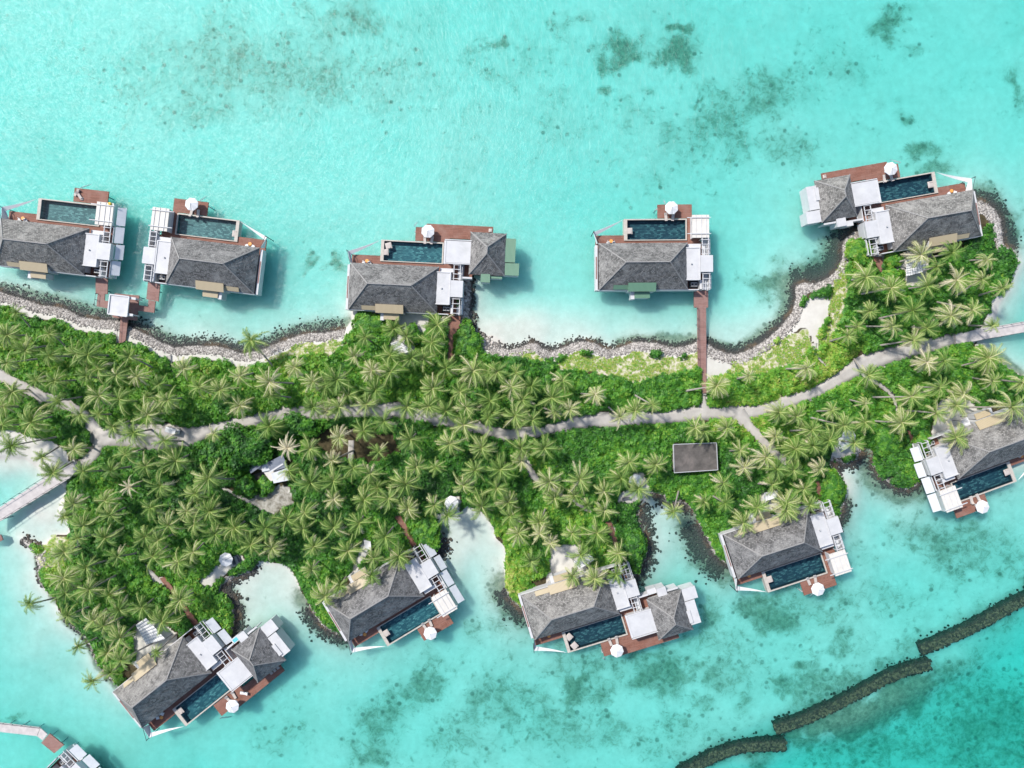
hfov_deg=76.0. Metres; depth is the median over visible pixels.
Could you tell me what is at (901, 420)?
coconut palm
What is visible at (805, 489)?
coconut palm
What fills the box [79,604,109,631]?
coconut palm
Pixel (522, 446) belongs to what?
coconut palm
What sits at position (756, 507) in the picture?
coconut palm
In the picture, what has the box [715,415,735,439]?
coconut palm
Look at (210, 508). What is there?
coconut palm
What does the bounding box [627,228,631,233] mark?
pool mattress
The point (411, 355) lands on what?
coconut palm
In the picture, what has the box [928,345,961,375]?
coconut palm
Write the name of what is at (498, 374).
coconut palm
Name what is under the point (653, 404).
coconut palm
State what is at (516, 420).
coconut palm
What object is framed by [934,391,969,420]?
coconut palm
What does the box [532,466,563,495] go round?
coconut palm
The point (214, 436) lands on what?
coconut palm
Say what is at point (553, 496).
coconut palm
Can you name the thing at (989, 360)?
coconut palm
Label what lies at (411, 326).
shrub
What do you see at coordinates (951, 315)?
coconut palm
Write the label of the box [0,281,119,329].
shore rubble
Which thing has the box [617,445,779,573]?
shrubbery
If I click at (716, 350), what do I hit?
shore rubble
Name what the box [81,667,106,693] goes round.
coconut palm
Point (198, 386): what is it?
coconut palm
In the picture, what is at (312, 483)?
coconut palm
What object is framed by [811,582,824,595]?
parasol
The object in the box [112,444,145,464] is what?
coconut palm
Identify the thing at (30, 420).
coconut palm
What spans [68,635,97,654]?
coconut palm
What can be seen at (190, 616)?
boardwalk
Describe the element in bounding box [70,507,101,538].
coconut palm
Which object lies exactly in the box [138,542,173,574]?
coconut palm
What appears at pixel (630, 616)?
water villa
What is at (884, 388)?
path
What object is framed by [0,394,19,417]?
coconut palm
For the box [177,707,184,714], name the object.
pool mattress
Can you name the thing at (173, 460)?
coconut palm
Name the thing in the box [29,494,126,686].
shrubbery
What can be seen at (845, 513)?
shore rubble
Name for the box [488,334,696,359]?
shore rubble
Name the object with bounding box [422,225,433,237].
parasol
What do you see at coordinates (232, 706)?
parasol
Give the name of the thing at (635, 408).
coconut palm
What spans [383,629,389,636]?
pool mattress
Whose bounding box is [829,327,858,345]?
coconut palm
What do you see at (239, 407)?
coconut palm
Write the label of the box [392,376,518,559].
shrubbery
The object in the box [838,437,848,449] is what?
parasol
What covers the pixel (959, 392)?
coconut palm
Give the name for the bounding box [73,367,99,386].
coconut palm
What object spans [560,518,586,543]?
coconut palm
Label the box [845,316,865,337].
coconut palm
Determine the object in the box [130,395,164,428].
coconut palm
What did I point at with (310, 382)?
coconut palm
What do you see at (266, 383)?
coconut palm
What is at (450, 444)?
coconut palm
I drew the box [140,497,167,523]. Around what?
coconut palm
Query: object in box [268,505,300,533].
coconut palm
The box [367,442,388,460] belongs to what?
coconut palm
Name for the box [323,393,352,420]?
coconut palm
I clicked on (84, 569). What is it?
coconut palm
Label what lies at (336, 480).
coconut palm
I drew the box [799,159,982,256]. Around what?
water villa
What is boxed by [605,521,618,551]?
boardwalk
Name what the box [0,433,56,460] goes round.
coconut palm
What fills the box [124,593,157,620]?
coconut palm
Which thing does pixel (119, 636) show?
coconut palm
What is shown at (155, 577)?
path
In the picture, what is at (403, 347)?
shade sail
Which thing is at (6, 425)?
coconut palm
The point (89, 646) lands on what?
shore rubble
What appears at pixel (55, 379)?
coconut palm
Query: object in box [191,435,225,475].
broadleaf tree
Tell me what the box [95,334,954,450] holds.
path
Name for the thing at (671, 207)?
parasol
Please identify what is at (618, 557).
coconut palm
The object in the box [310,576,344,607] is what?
coconut palm
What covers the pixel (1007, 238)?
shore rubble
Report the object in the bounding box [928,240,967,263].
coconut palm
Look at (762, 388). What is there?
shrubbery
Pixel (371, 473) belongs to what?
coconut palm
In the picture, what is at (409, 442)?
coconut palm
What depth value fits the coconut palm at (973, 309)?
150.63 m
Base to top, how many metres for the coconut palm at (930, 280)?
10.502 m
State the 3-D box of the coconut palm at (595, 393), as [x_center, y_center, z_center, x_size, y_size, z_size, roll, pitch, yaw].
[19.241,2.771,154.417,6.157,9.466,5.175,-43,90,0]
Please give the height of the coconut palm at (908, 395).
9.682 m
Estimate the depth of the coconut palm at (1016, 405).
149.26 m
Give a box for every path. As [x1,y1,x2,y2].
[0,369,102,483]
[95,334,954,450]
[145,564,162,584]
[166,355,174,380]
[220,487,250,503]
[347,440,353,474]
[524,462,590,511]
[700,395,710,410]
[733,409,785,463]
[812,343,825,365]
[858,368,897,410]
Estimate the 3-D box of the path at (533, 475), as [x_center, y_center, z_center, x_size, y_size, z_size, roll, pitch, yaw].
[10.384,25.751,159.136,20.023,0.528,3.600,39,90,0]
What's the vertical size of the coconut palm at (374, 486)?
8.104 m
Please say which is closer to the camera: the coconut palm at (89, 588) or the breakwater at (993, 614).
the coconut palm at (89, 588)
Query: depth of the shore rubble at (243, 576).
159.88 m
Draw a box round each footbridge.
[0,459,77,520]
[955,321,1023,343]
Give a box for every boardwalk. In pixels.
[0,719,47,739]
[94,278,161,343]
[160,577,197,625]
[395,515,416,546]
[448,316,460,361]
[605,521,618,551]
[815,480,821,500]
[872,256,882,271]
[907,430,912,446]
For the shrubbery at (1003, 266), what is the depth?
157.88 m
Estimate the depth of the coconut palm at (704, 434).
152.30 m
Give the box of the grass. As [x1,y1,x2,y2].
[42,262,848,567]
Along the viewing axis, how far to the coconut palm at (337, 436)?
151.18 m
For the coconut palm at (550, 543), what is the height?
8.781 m
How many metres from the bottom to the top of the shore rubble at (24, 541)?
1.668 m
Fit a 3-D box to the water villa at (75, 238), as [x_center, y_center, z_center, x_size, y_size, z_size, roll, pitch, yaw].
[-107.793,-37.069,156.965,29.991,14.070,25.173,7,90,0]
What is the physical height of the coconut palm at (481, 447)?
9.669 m
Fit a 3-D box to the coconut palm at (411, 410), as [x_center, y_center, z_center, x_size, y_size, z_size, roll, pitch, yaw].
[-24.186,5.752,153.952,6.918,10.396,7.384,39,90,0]
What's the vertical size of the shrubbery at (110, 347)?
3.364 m
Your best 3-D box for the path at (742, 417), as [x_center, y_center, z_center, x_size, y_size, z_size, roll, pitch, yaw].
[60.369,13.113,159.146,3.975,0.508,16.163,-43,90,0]
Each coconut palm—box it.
[0,322,26,348]
[0,349,37,376]
[0,378,32,404]
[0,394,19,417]
[0,411,24,438]
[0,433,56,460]
[7,302,30,326]
[8,333,45,362]
[17,401,56,444]
[19,593,55,614]
[25,371,50,389]
[31,445,59,466]
[35,342,71,368]
[37,324,66,346]
[39,457,76,485]
[43,367,75,395]
[44,563,84,593]
[46,387,82,413]
[47,540,82,565]
[50,580,82,605]
[54,509,73,525]
[56,602,89,625]
[58,489,89,513]
[60,435,93,461]
[63,337,91,365]
[65,402,93,427]
[68,528,95,545]
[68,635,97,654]
[69,337,108,368]
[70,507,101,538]
[70,572,116,607]
[71,553,107,580]
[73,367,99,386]
[73,459,103,483]
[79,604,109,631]
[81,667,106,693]
[84,385,115,408]
[86,356,115,384]
[88,402,112,426]
[88,611,123,638]
[91,522,124,551]
[93,488,123,514]
[95,639,121,662]
[96,501,129,525]
[98,360,134,387]
[98,457,131,480]
[98,579,125,604]
[100,659,123,679]
[102,543,136,565]
[102,594,137,620]
[103,416,130,438]
[105,386,138,416]
[105,621,136,652]
[108,641,157,670]
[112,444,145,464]
[116,417,155,449]
[117,343,152,367]
[118,475,142,498]
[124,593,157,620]
[127,365,152,386]
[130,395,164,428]
[132,451,158,479]
[132,525,163,548]
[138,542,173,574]
[139,390,157,403]
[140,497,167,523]
[142,469,178,498]
[146,526,174,552]
[146,603,185,635]
[148,372,171,394]
[148,391,172,414]
[151,428,183,453]
[151,441,196,475]
[151,633,176,661]
[155,384,181,414]
[155,508,186,535]
[162,547,195,578]
[164,584,195,615]
[171,356,197,380]
[175,499,202,521]
[179,483,211,509]
[181,507,207,538]
[183,539,204,564]
[187,375,218,398]
[191,458,234,494]
[193,491,230,524]
[200,519,225,546]
[205,424,222,442]
[206,374,239,401]
[219,511,254,545]
[223,394,254,419]
[228,363,255,387]
[236,530,267,556]
[238,327,272,366]
[249,510,280,540]
[253,366,293,397]
[254,410,287,441]
[259,535,286,560]
[261,388,290,404]
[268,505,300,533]
[271,431,300,459]
[277,460,300,481]
[283,354,304,377]
[289,462,330,494]
[291,517,314,539]
[293,497,318,526]
[297,432,322,463]
[299,371,323,392]
[299,393,326,420]
[299,559,322,577]
[303,532,328,556]
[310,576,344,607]
[312,371,335,400]
[317,360,354,395]
[317,397,340,420]
[317,465,350,496]
[320,512,349,538]
[321,449,354,470]
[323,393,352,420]
[323,490,346,510]
[327,424,352,450]
[328,573,349,596]
[331,533,367,565]
[337,383,362,406]
[337,454,366,483]
[344,344,366,364]
[344,507,374,538]
[350,393,380,417]
[351,417,377,441]
[351,484,379,513]
[355,324,377,347]
[357,359,385,382]
[358,459,388,489]
[358,562,382,588]
[359,373,390,403]
[360,547,385,570]
[363,476,391,498]
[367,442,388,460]
[369,406,396,434]
[371,485,401,513]
[371,518,405,553]
[374,342,404,368]
[374,357,408,387]
[380,538,413,570]
[381,316,406,341]
[385,467,422,498]
[386,392,420,423]
[396,323,418,347]
[396,423,428,453]
[396,495,421,520]
[398,343,425,371]
[404,454,429,477]
[411,393,439,419]
[412,347,436,368]
[417,329,447,357]
[419,372,449,399]
[421,311,452,339]
[424,456,446,478]
[424,494,447,517]
[431,398,458,425]
[433,353,462,379]
[434,429,466,456]
[436,500,462,530]
[448,410,481,441]
[450,378,474,405]
[452,353,487,388]
[452,471,477,493]
[453,394,481,420]
[460,458,485,483]
[466,486,501,520]
[468,429,498,461]
[474,388,508,413]
[478,361,504,389]
[479,409,499,431]
[480,478,509,503]
[481,361,509,384]
[482,402,505,422]
[484,451,519,485]
[493,490,520,514]
[497,375,527,399]
[497,503,522,527]
[499,397,529,432]
[503,430,534,459]
[506,363,526,382]
[506,522,530,547]
[508,386,536,413]
[511,448,531,472]
[515,405,545,434]
[518,546,542,573]
[522,375,545,398]
[527,433,561,461]
[527,509,552,531]
[530,522,549,544]
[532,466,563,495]
[536,380,571,417]
[542,402,564,422]
[542,483,570,509]
[542,533,559,553]
[550,371,572,394]
[559,398,581,421]
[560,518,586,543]
[561,461,594,495]
[561,563,585,587]
[562,483,582,507]
[566,540,595,569]
[577,514,613,548]
[579,497,592,513]
[580,386,605,406]
[581,561,608,591]
[592,497,617,521]
[593,477,617,502]
[602,467,632,495]
[604,539,631,565]
[604,562,626,587]
[608,406,629,430]
[615,450,643,472]
[624,396,648,421]
[625,475,652,502]
[634,394,661,413]
[642,452,667,474]
[660,490,683,523]
[683,414,709,440]
[686,374,730,398]
[688,418,715,445]
[692,492,711,513]
[709,472,734,497]
[712,492,733,512]
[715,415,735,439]
[727,437,748,462]
[728,509,754,537]
[729,455,755,481]
[737,369,756,383]
[739,493,772,521]
[747,443,775,472]
[757,473,783,495]
[760,426,788,446]
[760,454,792,481]
[761,394,790,424]
[768,498,800,525]
[770,436,814,469]
[771,488,801,515]
[780,401,805,427]
[780,455,807,480]
[785,358,816,380]
[789,416,830,440]
[789,475,815,500]
[797,433,826,456]
[799,495,823,515]
[807,456,829,477]
[810,411,857,436]
[811,424,844,454]
[816,401,841,422]
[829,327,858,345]
[840,429,866,453]
[843,260,886,294]
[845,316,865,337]
[849,396,872,413]
[851,411,877,435]
[852,358,887,389]
[854,300,880,321]
[860,275,911,306]
[866,315,902,339]
[871,384,930,415]
[874,405,919,441]
[878,293,928,322]
[880,325,929,355]
[899,240,943,268]
[905,400,949,425]
[908,272,939,300]
[909,344,937,375]
[910,313,940,340]
[914,257,945,275]
[916,374,951,403]
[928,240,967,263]
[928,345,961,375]
[930,300,967,328]
[934,263,972,297]
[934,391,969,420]
[936,297,989,324]
[936,421,972,454]
[946,380,980,406]
[954,267,994,297]
[961,342,1011,375]
[963,390,1023,424]
[968,316,999,333]
[969,253,997,269]
[972,368,1002,392]
[978,278,1013,297]
[1001,376,1023,395]
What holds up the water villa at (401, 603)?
in the lagoon water
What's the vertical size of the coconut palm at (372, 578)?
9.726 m
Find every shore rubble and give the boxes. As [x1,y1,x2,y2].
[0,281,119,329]
[20,531,48,587]
[63,620,113,681]
[114,313,345,361]
[218,577,253,643]
[220,563,261,587]
[295,603,347,647]
[434,532,457,560]
[461,275,496,350]
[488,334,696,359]
[492,587,527,627]
[633,501,669,588]
[650,492,693,518]
[668,520,727,584]
[706,275,809,364]
[787,218,858,293]
[829,448,873,475]
[839,498,856,531]
[863,452,923,497]
[966,185,1021,252]
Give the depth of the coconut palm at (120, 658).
149.44 m
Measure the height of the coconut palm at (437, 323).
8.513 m
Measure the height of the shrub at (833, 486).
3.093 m
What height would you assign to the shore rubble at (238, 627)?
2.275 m
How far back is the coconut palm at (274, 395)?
152.85 m
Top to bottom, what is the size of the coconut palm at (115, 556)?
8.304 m
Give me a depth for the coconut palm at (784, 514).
150.65 m
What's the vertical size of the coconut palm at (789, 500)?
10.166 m
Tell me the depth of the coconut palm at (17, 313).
151.14 m
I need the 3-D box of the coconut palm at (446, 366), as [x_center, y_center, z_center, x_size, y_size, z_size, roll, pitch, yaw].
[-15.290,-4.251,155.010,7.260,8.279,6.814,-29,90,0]
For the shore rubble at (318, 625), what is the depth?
160.22 m
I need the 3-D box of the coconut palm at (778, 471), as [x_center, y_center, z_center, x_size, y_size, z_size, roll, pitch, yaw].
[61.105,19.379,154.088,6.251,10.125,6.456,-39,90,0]
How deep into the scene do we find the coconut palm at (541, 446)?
150.34 m
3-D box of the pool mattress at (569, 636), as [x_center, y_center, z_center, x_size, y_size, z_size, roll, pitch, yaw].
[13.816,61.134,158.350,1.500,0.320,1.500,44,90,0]
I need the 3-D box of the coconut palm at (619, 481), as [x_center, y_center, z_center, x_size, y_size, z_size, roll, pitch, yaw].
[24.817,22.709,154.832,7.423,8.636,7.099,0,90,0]
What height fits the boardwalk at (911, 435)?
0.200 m
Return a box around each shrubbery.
[0,305,148,394]
[0,377,143,502]
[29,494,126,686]
[116,435,281,561]
[118,511,247,685]
[136,351,305,443]
[245,524,394,635]
[276,416,420,553]
[298,298,460,422]
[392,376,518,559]
[449,348,602,445]
[473,447,617,607]
[548,378,672,544]
[602,349,714,445]
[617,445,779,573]
[710,337,813,448]
[740,391,854,517]
[799,238,906,399]
[851,394,931,488]
[865,319,1023,424]
[886,223,1020,333]
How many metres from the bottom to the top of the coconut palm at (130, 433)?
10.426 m
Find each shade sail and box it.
[136,616,171,644]
[364,540,372,549]
[390,341,407,352]
[574,552,593,569]
[761,489,776,501]
[902,257,925,276]
[952,416,969,425]
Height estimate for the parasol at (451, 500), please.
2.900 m
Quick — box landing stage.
[41,730,67,752]
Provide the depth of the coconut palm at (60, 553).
151.23 m
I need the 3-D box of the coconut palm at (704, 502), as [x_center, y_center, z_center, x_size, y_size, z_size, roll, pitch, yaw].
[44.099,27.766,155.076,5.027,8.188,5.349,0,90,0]
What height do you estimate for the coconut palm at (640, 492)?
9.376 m
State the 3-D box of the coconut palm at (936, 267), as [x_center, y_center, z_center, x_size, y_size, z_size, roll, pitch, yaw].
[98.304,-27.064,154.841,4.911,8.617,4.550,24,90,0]
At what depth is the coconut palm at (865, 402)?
151.47 m
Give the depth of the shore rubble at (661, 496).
160.02 m
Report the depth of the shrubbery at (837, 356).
157.87 m
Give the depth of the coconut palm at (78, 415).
151.90 m
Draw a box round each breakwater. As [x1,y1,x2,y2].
[675,731,787,767]
[771,656,932,734]
[915,585,1023,655]
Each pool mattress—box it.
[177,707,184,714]
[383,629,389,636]
[384,249,388,254]
[385,242,391,248]
[566,633,572,640]
[570,641,578,649]
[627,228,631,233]
[767,576,772,582]
[927,181,933,187]
[1003,468,1009,475]
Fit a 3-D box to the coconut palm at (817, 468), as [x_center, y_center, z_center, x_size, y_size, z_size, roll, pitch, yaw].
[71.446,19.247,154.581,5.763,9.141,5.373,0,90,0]
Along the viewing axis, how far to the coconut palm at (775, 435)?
152.10 m
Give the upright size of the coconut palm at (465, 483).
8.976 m
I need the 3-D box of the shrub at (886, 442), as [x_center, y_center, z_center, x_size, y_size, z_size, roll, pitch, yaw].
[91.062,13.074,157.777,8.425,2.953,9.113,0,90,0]
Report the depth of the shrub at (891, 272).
157.52 m
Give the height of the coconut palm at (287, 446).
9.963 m
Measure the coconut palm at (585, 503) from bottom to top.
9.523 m
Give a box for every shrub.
[258,475,275,497]
[351,311,386,337]
[404,322,423,345]
[451,317,483,360]
[624,528,647,573]
[818,468,847,506]
[844,237,873,270]
[873,420,906,456]
[881,267,905,280]
[883,250,904,268]
[911,432,933,452]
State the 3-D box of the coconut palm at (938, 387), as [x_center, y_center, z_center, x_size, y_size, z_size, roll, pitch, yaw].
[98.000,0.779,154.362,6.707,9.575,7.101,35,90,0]
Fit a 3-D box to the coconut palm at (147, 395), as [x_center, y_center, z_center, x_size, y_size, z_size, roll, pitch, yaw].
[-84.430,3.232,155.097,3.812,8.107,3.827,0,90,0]
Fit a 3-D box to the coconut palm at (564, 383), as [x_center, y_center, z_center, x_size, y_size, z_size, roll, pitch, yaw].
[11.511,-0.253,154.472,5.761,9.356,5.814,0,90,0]
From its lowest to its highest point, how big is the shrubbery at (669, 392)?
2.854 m
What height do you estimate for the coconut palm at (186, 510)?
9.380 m
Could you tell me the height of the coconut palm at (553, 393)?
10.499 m
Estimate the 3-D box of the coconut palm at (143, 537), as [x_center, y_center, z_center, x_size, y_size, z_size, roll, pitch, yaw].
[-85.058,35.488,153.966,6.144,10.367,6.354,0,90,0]
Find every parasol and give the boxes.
[185,198,197,210]
[219,552,232,566]
[226,700,238,712]
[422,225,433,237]
[424,627,436,639]
[445,496,457,508]
[610,644,623,657]
[629,474,642,484]
[665,201,677,213]
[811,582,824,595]
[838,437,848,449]
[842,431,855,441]
[884,162,896,174]
[975,500,988,513]
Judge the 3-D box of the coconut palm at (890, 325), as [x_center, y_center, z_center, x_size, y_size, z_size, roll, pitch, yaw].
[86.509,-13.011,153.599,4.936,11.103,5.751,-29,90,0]
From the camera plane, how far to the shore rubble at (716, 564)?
160.43 m
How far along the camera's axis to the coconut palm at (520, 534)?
151.90 m
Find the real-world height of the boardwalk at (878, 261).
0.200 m
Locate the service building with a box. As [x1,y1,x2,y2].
[249,456,287,482]
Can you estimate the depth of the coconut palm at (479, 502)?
152.10 m
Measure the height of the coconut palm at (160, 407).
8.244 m
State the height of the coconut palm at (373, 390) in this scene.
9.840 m
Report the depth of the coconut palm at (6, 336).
150.76 m
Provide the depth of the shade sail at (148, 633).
156.34 m
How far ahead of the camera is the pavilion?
155.80 m
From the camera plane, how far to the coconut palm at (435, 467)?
150.60 m
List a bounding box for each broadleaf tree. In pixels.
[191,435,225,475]
[217,422,275,477]
[234,473,259,497]
[246,426,277,450]
[276,411,322,439]
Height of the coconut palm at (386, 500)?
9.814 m
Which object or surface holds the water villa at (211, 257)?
in the lagoon water
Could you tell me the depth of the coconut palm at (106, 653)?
151.47 m
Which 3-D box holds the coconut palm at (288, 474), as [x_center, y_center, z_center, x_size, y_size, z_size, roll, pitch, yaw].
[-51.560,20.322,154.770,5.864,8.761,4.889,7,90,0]
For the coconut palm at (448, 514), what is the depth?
152.19 m
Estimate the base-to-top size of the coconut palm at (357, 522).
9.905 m
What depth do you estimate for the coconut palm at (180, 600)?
151.50 m
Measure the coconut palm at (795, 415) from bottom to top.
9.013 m
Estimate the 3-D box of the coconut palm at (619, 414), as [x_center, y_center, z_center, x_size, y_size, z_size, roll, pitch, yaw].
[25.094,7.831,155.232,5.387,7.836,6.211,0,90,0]
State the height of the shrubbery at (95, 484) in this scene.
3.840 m
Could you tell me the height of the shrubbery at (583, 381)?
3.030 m
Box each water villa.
[0,184,126,279]
[47,742,100,767]
[112,614,294,740]
[142,196,272,300]
[322,543,464,654]
[346,221,518,320]
[518,560,700,659]
[591,199,712,300]
[718,499,852,596]
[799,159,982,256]
[910,403,1023,517]
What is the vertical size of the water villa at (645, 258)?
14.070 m
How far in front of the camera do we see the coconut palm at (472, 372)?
150.67 m
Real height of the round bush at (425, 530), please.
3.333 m
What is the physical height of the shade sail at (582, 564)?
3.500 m
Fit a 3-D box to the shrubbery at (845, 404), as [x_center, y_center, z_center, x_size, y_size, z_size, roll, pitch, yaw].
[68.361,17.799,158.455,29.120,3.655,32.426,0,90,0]
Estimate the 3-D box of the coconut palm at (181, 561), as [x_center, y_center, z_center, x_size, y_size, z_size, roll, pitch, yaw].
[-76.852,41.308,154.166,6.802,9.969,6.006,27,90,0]
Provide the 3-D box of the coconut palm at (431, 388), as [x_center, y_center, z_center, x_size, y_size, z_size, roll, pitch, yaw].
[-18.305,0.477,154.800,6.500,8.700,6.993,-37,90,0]
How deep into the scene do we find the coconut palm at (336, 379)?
150.19 m
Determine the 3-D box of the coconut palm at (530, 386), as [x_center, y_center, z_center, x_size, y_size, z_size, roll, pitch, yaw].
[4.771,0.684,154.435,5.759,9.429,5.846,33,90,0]
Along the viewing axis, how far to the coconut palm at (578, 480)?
150.39 m
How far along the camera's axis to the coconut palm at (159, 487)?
150.81 m
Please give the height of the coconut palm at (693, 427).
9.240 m
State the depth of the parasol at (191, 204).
156.21 m
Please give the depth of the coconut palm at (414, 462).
151.36 m
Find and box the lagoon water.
[0,0,1023,767]
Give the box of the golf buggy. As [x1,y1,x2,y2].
[164,426,180,433]
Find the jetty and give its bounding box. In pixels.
[694,290,707,392]
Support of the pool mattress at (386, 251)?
on the water villa at (417, 276)
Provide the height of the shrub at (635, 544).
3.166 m
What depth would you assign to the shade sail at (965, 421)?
156.42 m
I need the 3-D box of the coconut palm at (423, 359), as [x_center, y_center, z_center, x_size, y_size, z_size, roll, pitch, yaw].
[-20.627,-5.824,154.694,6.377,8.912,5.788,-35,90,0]
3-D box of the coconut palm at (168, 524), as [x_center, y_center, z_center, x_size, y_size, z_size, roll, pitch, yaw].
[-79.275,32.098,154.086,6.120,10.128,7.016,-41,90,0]
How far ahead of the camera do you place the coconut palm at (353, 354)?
151.51 m
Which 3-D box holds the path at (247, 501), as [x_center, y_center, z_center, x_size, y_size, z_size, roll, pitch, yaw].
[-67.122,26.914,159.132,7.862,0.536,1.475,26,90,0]
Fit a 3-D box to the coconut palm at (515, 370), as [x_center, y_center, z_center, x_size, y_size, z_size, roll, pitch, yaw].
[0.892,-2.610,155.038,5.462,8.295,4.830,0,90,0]
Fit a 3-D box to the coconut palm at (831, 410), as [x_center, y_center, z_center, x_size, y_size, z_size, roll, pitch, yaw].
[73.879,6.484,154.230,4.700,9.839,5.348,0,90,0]
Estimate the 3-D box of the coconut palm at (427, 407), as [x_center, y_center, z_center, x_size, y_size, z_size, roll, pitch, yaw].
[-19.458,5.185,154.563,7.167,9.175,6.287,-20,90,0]
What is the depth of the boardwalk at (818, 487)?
158.65 m
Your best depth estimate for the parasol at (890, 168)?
156.20 m
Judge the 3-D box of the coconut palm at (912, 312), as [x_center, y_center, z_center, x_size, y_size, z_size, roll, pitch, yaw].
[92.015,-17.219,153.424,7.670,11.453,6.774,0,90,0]
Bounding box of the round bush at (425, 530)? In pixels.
[407,510,441,551]
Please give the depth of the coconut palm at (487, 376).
151.75 m
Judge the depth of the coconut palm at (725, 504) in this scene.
150.65 m
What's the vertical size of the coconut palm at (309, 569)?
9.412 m
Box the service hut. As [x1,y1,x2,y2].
[672,442,717,472]
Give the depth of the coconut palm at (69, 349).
151.12 m
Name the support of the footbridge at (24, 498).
in the lagoon water
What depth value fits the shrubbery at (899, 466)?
157.90 m
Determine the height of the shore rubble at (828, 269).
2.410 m
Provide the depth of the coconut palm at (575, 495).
152.83 m
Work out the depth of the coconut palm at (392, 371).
150.34 m
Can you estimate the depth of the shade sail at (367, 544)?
156.46 m
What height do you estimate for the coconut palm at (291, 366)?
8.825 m
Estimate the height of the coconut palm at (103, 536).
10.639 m
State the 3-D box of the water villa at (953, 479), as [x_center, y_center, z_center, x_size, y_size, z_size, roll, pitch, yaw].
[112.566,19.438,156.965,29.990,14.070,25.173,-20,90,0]
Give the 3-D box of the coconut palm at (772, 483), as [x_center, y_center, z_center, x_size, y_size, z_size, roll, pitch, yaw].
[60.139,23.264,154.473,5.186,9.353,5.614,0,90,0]
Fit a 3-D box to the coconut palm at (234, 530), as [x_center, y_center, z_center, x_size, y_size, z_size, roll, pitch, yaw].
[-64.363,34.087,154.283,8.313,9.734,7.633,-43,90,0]
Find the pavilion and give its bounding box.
[107,294,141,316]
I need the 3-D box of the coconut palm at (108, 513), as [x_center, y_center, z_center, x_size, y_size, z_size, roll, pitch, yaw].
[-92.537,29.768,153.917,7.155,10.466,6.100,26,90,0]
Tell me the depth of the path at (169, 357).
158.86 m
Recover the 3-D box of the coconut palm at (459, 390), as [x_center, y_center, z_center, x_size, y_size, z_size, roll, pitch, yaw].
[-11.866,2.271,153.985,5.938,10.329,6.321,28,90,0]
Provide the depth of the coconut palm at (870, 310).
152.32 m
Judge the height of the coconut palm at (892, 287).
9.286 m
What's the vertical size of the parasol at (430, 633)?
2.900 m
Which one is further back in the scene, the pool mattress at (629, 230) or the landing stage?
the landing stage
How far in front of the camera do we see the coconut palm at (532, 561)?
151.77 m
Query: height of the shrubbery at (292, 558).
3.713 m
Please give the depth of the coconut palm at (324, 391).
152.07 m
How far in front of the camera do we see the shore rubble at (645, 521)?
160.18 m
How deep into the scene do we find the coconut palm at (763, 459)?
151.70 m
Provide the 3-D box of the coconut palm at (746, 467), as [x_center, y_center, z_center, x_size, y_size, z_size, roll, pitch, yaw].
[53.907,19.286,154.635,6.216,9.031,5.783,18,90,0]
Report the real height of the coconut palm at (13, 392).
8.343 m
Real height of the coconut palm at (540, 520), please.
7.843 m
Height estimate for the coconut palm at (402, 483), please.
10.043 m

